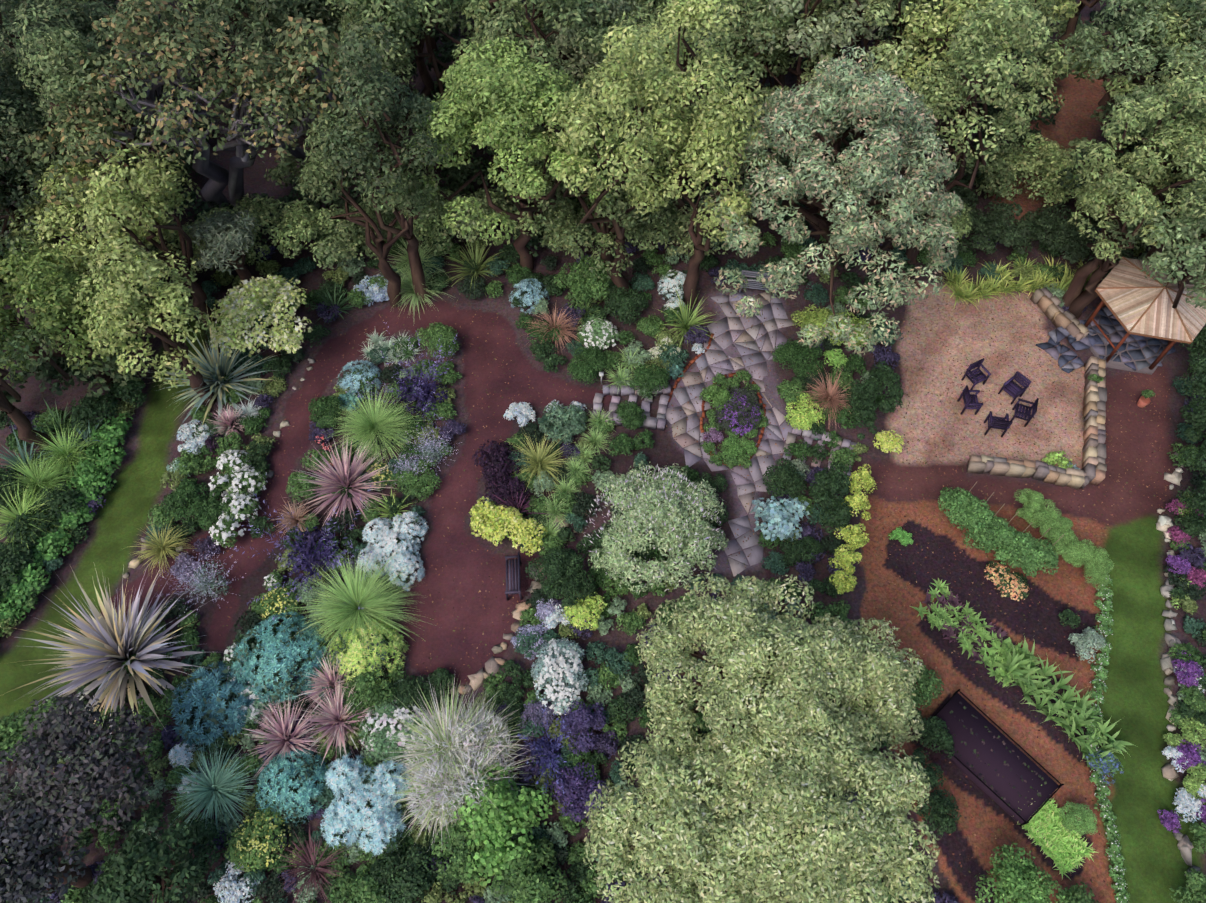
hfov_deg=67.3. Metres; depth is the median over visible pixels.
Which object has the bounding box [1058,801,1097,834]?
fennel
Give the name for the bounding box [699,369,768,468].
ground cover
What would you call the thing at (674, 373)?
kale
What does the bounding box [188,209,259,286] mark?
tree
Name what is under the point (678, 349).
sedum ball
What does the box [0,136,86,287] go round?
oak
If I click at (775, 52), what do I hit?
oak
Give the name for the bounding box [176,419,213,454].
artemisia
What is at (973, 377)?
garden chair
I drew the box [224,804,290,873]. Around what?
flowering shrub
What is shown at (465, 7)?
oak
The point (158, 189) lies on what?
oak
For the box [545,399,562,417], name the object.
lambs ear
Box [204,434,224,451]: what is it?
dark dahlia
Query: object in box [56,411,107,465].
flax
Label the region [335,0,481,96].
oak
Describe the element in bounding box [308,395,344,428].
clipped box
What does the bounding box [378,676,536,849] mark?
pink muhly grass
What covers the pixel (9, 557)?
shrub
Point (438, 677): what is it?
shrub
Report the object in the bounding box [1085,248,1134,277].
laurel hedge
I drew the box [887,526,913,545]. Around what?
parsley
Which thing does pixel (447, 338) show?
hebe
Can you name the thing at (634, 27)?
oak
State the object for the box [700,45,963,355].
tree
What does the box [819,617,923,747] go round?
tree
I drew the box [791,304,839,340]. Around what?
golden shrub
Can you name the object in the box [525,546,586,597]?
shrub
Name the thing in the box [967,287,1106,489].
court stone wall
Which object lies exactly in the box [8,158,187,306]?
oak
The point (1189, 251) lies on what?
tree
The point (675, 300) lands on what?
euphorbia
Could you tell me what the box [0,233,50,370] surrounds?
oak
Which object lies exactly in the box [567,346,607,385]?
clipped box
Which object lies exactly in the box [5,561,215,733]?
phormium
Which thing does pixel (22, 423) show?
oak
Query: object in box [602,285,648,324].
shrub
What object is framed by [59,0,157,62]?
oak
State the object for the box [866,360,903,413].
shrub
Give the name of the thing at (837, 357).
shrub
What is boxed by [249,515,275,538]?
shrub
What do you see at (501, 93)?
ash tree
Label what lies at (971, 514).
tomato row
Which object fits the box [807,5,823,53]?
oak
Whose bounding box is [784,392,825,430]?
golden oregano
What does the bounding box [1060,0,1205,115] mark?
oak
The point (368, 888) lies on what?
shrub
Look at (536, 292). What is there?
euphorbia
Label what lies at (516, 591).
path bench
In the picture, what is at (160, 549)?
golden sedge
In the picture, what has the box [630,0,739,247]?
oak
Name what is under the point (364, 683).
shrub
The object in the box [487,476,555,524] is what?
purple flax
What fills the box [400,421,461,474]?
russian sage
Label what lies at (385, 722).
flowers
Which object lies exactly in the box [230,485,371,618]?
echium shrub
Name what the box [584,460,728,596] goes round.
tree
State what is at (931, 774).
shrub
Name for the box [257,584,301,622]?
yellow daisy
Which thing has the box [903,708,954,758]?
shrub
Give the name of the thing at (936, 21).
oak
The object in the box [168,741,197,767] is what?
euphorbia
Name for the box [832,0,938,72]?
oak
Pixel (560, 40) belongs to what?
oak
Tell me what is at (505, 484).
dark dahlia
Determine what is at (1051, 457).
hosta
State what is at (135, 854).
shrub
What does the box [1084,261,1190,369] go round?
gazebo frame
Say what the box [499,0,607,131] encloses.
oak
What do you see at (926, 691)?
shrub
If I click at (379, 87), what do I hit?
oak
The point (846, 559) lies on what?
golden conifer hedge
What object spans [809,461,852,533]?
shrub
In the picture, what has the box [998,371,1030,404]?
garden chair
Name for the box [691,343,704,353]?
dusty miller
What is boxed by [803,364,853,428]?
bronze sedge
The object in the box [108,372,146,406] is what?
shrub
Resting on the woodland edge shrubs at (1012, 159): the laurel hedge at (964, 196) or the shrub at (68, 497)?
the laurel hedge at (964, 196)
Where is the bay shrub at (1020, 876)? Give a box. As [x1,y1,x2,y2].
[975,843,1067,902]
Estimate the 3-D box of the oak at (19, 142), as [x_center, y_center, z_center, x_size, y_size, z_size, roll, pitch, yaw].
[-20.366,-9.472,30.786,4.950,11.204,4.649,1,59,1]
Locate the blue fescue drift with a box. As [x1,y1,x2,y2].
[358,329,420,364]
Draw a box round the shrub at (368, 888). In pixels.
[331,870,390,902]
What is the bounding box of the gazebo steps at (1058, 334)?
[1036,326,1098,372]
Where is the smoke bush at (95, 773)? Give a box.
[0,688,154,861]
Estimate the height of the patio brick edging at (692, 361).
0.149 m
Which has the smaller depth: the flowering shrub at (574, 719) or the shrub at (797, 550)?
the flowering shrub at (574, 719)
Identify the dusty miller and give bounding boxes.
[541,604,570,629]
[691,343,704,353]
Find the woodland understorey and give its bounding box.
[0,0,1203,421]
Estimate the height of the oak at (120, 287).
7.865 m
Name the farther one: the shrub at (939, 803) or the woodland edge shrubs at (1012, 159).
the woodland edge shrubs at (1012, 159)
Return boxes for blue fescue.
[230,395,268,422]
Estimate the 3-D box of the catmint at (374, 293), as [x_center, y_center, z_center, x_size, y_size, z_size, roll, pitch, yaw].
[-8.797,-6.294,35.004,1.810,0.394,1.582,1,59,1]
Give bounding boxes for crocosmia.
[503,433,573,495]
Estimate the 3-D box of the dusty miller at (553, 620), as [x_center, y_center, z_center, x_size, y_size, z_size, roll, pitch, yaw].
[-1.462,5.073,28.120,0.974,0.394,0.975,1,59,1]
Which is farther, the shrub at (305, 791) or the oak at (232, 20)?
the oak at (232, 20)
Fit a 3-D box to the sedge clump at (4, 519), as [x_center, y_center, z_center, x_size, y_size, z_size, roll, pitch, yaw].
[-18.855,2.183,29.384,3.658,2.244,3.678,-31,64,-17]
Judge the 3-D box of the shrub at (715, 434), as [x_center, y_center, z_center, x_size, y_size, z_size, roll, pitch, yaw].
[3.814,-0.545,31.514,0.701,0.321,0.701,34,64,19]
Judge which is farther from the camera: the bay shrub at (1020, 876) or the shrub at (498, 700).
the shrub at (498, 700)
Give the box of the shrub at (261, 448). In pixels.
[244,438,271,462]
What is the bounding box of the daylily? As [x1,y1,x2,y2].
[368,490,411,525]
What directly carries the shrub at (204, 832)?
on the bed ground cover at (614, 666)
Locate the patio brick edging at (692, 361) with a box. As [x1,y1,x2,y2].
[667,333,765,465]
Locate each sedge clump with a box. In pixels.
[0,445,82,518]
[0,470,73,553]
[27,415,103,488]
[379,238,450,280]
[381,262,453,321]
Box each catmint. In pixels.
[353,274,388,306]
[510,623,549,660]
[516,699,555,740]
[534,597,558,621]
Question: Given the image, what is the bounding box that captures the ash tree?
[407,37,625,271]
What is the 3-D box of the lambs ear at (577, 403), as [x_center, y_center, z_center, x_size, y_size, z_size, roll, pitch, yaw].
[-0.962,-1.566,32.181,0.586,0.284,0.680,32,64,18]
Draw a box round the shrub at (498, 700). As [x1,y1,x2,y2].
[486,687,523,715]
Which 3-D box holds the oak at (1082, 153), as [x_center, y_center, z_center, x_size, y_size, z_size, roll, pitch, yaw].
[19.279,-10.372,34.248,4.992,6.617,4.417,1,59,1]
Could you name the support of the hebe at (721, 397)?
on the ground cover at (734, 461)
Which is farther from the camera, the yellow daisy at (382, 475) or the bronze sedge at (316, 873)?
the yellow daisy at (382, 475)
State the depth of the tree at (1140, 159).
29.31 m
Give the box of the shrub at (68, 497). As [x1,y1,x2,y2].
[35,485,82,521]
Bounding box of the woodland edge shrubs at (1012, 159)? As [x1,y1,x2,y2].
[159,133,1205,282]
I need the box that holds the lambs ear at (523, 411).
[503,402,535,426]
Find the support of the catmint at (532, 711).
on the bed ground cover at (614, 666)
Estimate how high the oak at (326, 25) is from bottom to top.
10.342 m
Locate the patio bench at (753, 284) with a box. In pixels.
[739,270,776,296]
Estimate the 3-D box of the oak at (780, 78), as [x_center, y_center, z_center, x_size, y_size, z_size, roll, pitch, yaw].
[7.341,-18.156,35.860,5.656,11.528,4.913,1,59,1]
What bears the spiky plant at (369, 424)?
on the garden ground at (1134, 705)
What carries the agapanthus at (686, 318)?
on the garden ground at (1134, 705)
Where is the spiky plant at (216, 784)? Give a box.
[163,734,260,836]
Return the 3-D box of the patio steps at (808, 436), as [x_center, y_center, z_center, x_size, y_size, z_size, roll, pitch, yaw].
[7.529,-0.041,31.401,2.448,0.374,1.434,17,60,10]
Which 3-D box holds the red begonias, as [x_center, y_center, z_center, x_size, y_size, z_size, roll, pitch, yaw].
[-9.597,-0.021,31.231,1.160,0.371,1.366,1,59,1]
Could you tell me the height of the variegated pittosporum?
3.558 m
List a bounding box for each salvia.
[539,401,587,443]
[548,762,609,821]
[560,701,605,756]
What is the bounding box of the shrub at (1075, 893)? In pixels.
[1055,882,1099,902]
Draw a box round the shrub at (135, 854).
[88,813,201,902]
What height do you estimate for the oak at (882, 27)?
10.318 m
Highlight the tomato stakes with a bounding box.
[969,482,1063,544]
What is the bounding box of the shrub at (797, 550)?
[779,536,823,566]
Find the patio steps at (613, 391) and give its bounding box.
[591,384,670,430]
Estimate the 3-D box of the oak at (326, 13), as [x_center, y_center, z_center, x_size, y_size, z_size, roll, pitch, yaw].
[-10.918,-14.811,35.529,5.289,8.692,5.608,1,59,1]
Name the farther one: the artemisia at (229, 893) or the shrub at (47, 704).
the shrub at (47, 704)
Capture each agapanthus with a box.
[436,237,509,294]
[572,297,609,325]
[659,291,715,346]
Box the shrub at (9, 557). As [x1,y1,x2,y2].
[0,538,34,586]
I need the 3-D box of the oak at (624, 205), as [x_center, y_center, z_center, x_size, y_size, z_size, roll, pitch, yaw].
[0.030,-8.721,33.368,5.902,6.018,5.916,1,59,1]
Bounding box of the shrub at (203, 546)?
[193,535,220,560]
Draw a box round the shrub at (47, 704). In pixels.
[31,695,72,734]
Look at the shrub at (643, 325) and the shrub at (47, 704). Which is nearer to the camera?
the shrub at (47, 704)
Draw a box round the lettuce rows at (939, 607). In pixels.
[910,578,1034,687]
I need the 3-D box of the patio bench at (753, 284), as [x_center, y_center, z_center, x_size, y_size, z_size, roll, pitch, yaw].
[6.014,-6.449,34.955,1.450,0.875,0.500,7,59,4]
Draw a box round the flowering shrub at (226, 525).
[208,449,267,547]
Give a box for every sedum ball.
[647,346,665,362]
[655,336,671,350]
[667,347,681,358]
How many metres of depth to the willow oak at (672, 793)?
20.09 m
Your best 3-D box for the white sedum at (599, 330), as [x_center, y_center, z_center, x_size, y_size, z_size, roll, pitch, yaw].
[-0.161,-4.466,33.723,1.549,0.590,1.567,-34,64,-19]
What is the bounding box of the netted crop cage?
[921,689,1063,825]
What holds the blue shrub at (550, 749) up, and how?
on the garden ground at (1134, 705)
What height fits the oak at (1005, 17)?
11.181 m
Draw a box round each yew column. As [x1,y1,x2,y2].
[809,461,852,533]
[848,379,877,440]
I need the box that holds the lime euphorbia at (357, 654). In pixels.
[327,616,409,686]
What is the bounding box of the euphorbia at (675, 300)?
[663,296,684,311]
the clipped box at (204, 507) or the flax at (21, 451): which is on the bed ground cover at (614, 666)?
the clipped box at (204, 507)
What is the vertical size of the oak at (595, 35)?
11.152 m
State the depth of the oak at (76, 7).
31.98 m
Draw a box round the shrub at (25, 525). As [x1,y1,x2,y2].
[1,501,61,548]
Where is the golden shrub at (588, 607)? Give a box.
[562,591,606,630]
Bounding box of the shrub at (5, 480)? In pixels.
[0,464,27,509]
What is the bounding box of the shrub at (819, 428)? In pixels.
[809,422,825,435]
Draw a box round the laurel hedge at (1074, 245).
[1048,216,1101,259]
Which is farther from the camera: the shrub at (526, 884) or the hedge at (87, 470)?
the hedge at (87, 470)
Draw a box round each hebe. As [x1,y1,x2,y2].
[392,462,441,500]
[415,322,459,358]
[704,384,732,410]
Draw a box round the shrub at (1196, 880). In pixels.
[1169,868,1205,902]
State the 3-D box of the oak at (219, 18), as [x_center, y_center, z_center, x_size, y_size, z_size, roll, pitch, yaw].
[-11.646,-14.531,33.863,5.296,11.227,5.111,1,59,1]
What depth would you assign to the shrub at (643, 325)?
33.78 m
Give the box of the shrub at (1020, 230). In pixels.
[983,199,1039,254]
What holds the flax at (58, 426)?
on the garden ground at (1134, 705)
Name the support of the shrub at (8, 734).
on the bed ground cover at (614, 666)
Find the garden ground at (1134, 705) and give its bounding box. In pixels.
[0,0,1205,902]
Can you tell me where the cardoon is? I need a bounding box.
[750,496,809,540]
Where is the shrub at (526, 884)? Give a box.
[489,836,568,902]
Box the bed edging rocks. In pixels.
[122,289,1199,875]
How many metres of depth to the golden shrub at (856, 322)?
33.31 m
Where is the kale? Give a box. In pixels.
[663,357,684,379]
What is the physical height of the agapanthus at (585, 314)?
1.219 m
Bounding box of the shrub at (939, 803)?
[913,789,961,837]
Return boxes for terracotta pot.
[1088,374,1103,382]
[1137,389,1154,407]
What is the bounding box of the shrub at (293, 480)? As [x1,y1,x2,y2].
[285,471,323,502]
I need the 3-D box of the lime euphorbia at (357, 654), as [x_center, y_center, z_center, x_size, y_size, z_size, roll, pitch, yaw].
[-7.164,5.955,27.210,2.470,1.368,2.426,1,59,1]
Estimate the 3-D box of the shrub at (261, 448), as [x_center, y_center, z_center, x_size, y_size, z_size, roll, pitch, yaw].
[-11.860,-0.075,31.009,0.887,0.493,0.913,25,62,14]
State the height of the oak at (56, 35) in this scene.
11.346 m
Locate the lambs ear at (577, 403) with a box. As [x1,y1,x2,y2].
[567,401,586,410]
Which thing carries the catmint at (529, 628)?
on the bed ground cover at (614, 666)
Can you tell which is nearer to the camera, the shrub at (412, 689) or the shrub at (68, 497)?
the shrub at (412, 689)
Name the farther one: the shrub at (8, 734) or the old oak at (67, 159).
the old oak at (67, 159)
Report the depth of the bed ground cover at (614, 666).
29.19 m
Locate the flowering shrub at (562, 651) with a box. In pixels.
[529,637,588,715]
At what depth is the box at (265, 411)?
32.06 m
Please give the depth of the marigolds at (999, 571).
28.80 m
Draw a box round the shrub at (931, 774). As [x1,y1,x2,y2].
[900,747,946,789]
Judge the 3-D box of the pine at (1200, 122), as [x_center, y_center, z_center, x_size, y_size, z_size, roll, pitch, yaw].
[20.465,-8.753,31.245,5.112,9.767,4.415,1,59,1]
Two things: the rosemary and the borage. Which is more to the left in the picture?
the rosemary
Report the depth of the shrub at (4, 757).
25.63 m
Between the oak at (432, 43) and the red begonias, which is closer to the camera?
the red begonias
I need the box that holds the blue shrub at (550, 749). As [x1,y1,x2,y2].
[517,699,570,794]
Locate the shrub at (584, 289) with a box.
[553,255,611,309]
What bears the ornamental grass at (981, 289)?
on the garden ground at (1134, 705)
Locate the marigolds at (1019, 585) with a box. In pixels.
[996,572,1029,600]
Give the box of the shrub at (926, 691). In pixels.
[901,663,943,708]
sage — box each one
[155,540,245,616]
[389,451,430,486]
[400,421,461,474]
[1068,627,1106,662]
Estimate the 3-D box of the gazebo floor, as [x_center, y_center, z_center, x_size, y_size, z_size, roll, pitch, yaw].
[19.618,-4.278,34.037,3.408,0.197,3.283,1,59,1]
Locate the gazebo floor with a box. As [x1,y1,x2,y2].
[1079,305,1175,374]
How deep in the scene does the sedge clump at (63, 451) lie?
30.81 m
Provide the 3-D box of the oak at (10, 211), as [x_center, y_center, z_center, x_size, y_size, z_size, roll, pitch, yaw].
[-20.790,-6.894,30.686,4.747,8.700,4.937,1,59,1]
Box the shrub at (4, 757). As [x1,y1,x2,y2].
[0,738,11,771]
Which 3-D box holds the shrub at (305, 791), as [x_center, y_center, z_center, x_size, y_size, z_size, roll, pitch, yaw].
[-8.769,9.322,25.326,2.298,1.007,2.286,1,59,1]
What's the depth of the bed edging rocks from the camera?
28.03 m
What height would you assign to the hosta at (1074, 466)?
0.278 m
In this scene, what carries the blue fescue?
on the garden ground at (1134, 705)
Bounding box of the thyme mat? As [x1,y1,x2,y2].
[722,437,757,459]
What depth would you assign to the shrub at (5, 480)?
29.84 m
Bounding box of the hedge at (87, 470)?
[0,413,132,636]
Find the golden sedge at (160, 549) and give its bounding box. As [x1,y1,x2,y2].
[125,518,196,575]
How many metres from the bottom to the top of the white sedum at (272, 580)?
0.404 m
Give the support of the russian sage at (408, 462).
on the garden ground at (1134, 705)
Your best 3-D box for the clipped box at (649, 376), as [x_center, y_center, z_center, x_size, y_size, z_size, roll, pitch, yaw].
[1.694,-2.603,32.328,1.514,0.609,1.371,1,59,1]
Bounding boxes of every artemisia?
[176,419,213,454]
[213,861,259,902]
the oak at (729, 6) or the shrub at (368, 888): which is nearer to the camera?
the shrub at (368, 888)
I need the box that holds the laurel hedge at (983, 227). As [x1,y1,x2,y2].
[956,210,1006,254]
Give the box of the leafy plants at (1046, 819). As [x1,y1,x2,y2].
[1018,785,1098,879]
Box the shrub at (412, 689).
[388,674,436,717]
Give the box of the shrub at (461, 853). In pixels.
[430,820,490,885]
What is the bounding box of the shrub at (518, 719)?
[497,706,529,742]
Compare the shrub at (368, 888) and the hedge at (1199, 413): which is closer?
the shrub at (368, 888)
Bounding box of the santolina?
[790,459,811,479]
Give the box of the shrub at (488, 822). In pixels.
[449,762,552,885]
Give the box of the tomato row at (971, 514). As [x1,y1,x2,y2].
[938,487,1058,577]
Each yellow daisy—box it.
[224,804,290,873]
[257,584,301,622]
[362,461,393,489]
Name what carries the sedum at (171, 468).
on the garden ground at (1134, 705)
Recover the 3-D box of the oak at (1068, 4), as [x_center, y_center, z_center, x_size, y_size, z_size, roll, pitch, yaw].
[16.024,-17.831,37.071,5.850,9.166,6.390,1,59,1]
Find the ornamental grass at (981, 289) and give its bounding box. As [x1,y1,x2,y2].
[934,254,1103,308]
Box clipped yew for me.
[771,338,825,377]
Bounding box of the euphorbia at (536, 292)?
[509,278,548,313]
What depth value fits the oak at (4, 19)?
31.53 m
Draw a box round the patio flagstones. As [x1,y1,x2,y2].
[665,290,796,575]
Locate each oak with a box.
[0,0,102,223]
[0,0,130,175]
[0,0,157,175]
[0,62,95,246]
[0,87,67,227]
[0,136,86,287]
[0,177,59,329]
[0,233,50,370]
[0,239,156,388]
[0,319,57,450]
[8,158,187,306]
[12,0,187,286]
[25,103,149,247]
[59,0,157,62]
[59,0,242,208]
[74,232,215,406]
[81,143,218,326]
[150,4,175,39]
[152,0,255,106]
[192,38,329,209]
[196,0,350,156]
[225,0,249,66]
[237,0,367,121]
[262,14,375,165]
[267,0,361,129]
[292,105,443,306]
[312,3,416,162]
[317,0,424,171]
[320,18,455,301]
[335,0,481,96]
[372,0,514,172]
[424,4,438,67]
[467,0,617,186]
[472,0,502,59]
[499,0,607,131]
[517,0,659,141]
[522,131,676,278]
[535,0,544,56]
[542,25,705,298]
[558,0,665,112]
[566,10,706,139]
[583,728,795,902]
[607,0,711,110]
[625,52,781,305]
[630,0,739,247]
[635,572,868,804]
[650,0,755,98]
[680,0,798,166]
[682,704,939,902]
[686,0,827,127]
[696,0,747,89]
[746,0,889,169]
[763,0,812,115]
[793,0,919,161]
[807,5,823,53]
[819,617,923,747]
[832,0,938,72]
[872,0,955,78]
[873,0,897,48]
[882,0,1018,195]
[901,0,1078,159]
[905,0,1050,263]
[923,0,945,52]
[949,0,1080,110]
[1056,112,1151,198]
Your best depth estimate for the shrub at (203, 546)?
29.27 m
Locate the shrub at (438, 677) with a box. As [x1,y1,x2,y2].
[422,667,454,697]
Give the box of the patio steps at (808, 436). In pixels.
[783,426,857,475]
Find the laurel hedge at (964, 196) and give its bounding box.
[930,184,982,232]
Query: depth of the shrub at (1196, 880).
23.76 m
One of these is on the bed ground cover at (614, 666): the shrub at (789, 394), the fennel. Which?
the shrub at (789, 394)
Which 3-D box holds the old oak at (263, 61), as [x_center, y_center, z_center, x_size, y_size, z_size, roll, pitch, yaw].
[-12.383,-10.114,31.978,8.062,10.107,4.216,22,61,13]
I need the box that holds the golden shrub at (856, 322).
[828,309,872,349]
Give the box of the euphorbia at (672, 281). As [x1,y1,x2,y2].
[657,269,686,299]
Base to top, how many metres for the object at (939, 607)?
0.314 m
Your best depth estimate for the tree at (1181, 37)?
31.54 m
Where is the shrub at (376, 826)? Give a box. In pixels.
[320,751,413,856]
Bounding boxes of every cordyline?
[207,405,247,445]
[240,696,335,783]
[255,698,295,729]
[289,432,396,538]
[292,679,373,765]
[295,650,358,711]
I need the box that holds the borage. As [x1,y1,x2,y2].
[1084,749,1123,785]
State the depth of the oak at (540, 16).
39.73 m
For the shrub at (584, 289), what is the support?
on the bed ground cover at (614, 666)
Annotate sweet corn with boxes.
[995,636,1137,774]
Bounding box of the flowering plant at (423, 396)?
[346,322,456,441]
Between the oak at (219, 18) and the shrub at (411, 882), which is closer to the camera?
the shrub at (411, 882)
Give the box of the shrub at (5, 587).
[0,564,9,603]
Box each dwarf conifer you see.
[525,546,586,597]
[553,568,596,608]
[762,457,807,497]
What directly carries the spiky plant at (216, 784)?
on the garden ground at (1134, 705)
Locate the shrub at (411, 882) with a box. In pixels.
[369,835,443,902]
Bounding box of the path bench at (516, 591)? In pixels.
[505,552,521,600]
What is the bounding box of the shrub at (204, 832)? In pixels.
[160,817,230,885]
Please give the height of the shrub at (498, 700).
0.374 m
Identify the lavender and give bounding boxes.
[169,552,203,582]
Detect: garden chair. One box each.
[957,385,982,414]
[961,358,990,389]
[984,411,1012,436]
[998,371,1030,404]
[1010,398,1038,426]
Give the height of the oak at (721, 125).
10.451 m
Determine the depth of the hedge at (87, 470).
29.84 m
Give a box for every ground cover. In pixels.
[0,218,1205,902]
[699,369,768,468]
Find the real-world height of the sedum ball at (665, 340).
0.437 m
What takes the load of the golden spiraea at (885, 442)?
on the bed ground cover at (614, 666)
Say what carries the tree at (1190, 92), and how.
on the garden ground at (1134, 705)
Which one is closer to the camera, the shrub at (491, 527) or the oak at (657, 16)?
the shrub at (491, 527)
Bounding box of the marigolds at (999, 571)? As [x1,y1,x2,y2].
[984,561,1012,585]
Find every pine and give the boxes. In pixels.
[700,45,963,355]
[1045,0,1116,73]
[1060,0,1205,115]
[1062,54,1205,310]
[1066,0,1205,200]
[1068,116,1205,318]
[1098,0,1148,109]
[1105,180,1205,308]
[1130,84,1205,206]
[1134,92,1205,259]
[1143,38,1205,197]
[1145,28,1205,150]
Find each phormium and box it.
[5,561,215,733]
[137,304,282,433]
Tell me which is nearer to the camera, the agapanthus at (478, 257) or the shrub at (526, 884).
the shrub at (526, 884)
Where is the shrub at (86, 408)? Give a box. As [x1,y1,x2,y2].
[68,391,120,431]
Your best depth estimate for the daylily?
30.02 m
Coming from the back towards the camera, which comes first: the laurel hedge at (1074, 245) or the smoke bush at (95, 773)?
the laurel hedge at (1074, 245)
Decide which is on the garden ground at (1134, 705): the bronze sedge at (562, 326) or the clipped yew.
the bronze sedge at (562, 326)
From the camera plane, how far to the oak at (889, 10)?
31.52 m
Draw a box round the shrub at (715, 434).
[701,427,723,442]
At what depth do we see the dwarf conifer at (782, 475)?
29.86 m
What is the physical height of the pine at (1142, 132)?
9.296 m
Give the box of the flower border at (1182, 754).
[1157,497,1205,832]
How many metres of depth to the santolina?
30.60 m
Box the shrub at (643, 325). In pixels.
[636,313,663,337]
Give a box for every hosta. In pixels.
[1041,450,1073,468]
[1061,461,1079,469]
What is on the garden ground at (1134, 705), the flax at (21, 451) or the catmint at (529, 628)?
the flax at (21, 451)
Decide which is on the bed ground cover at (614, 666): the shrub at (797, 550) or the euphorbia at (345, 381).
the shrub at (797, 550)
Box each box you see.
[160,478,211,521]
[186,489,233,530]
[253,415,264,425]
[258,407,271,419]
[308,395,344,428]
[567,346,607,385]
[615,400,643,429]
[630,364,670,398]
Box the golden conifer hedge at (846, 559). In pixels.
[828,464,877,593]
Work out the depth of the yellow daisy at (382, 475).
30.51 m
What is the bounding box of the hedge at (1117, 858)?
[1083,568,1129,902]
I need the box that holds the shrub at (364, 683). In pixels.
[341,667,397,717]
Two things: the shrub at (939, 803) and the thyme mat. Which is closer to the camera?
the shrub at (939, 803)
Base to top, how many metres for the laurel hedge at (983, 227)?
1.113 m
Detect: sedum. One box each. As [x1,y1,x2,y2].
[166,458,191,480]
[223,643,270,724]
[263,574,279,589]
[338,391,363,412]
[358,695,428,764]
[576,314,619,349]
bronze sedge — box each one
[267,496,324,541]
[268,825,354,902]
[523,304,584,353]
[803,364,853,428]
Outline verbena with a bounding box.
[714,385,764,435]
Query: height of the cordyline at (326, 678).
1.422 m
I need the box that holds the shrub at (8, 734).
[0,709,34,760]
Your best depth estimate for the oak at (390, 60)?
31.40 m
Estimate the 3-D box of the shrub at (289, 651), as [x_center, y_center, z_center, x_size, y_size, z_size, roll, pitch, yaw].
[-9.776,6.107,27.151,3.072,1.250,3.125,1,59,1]
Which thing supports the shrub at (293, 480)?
on the bed ground cover at (614, 666)
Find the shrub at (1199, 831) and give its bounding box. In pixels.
[1189,822,1205,853]
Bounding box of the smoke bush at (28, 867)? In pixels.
[0,794,92,902]
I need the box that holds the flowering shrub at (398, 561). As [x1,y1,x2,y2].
[356,511,428,591]
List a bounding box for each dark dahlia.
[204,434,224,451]
[472,439,521,481]
[484,469,530,507]
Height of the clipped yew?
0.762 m
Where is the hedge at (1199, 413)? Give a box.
[1176,312,1205,528]
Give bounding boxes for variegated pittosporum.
[207,274,312,356]
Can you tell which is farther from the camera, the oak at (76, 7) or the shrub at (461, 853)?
the oak at (76, 7)
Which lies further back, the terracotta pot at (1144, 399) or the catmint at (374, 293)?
the catmint at (374, 293)
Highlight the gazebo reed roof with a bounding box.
[1095,256,1205,343]
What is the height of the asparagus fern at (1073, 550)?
0.832 m
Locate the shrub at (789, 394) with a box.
[776,379,806,405]
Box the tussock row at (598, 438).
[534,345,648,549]
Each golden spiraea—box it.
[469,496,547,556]
[872,430,904,453]
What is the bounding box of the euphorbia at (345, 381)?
[336,360,381,395]
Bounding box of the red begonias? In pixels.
[308,435,333,466]
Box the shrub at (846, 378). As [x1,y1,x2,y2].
[829,368,853,392]
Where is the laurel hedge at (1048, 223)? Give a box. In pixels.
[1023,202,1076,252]
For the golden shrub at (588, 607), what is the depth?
27.72 m
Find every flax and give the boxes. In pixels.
[0,424,58,476]
[18,400,87,442]
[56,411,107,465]
[310,277,360,323]
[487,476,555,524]
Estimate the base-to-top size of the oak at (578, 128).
11.464 m
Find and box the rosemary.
[1058,609,1080,628]

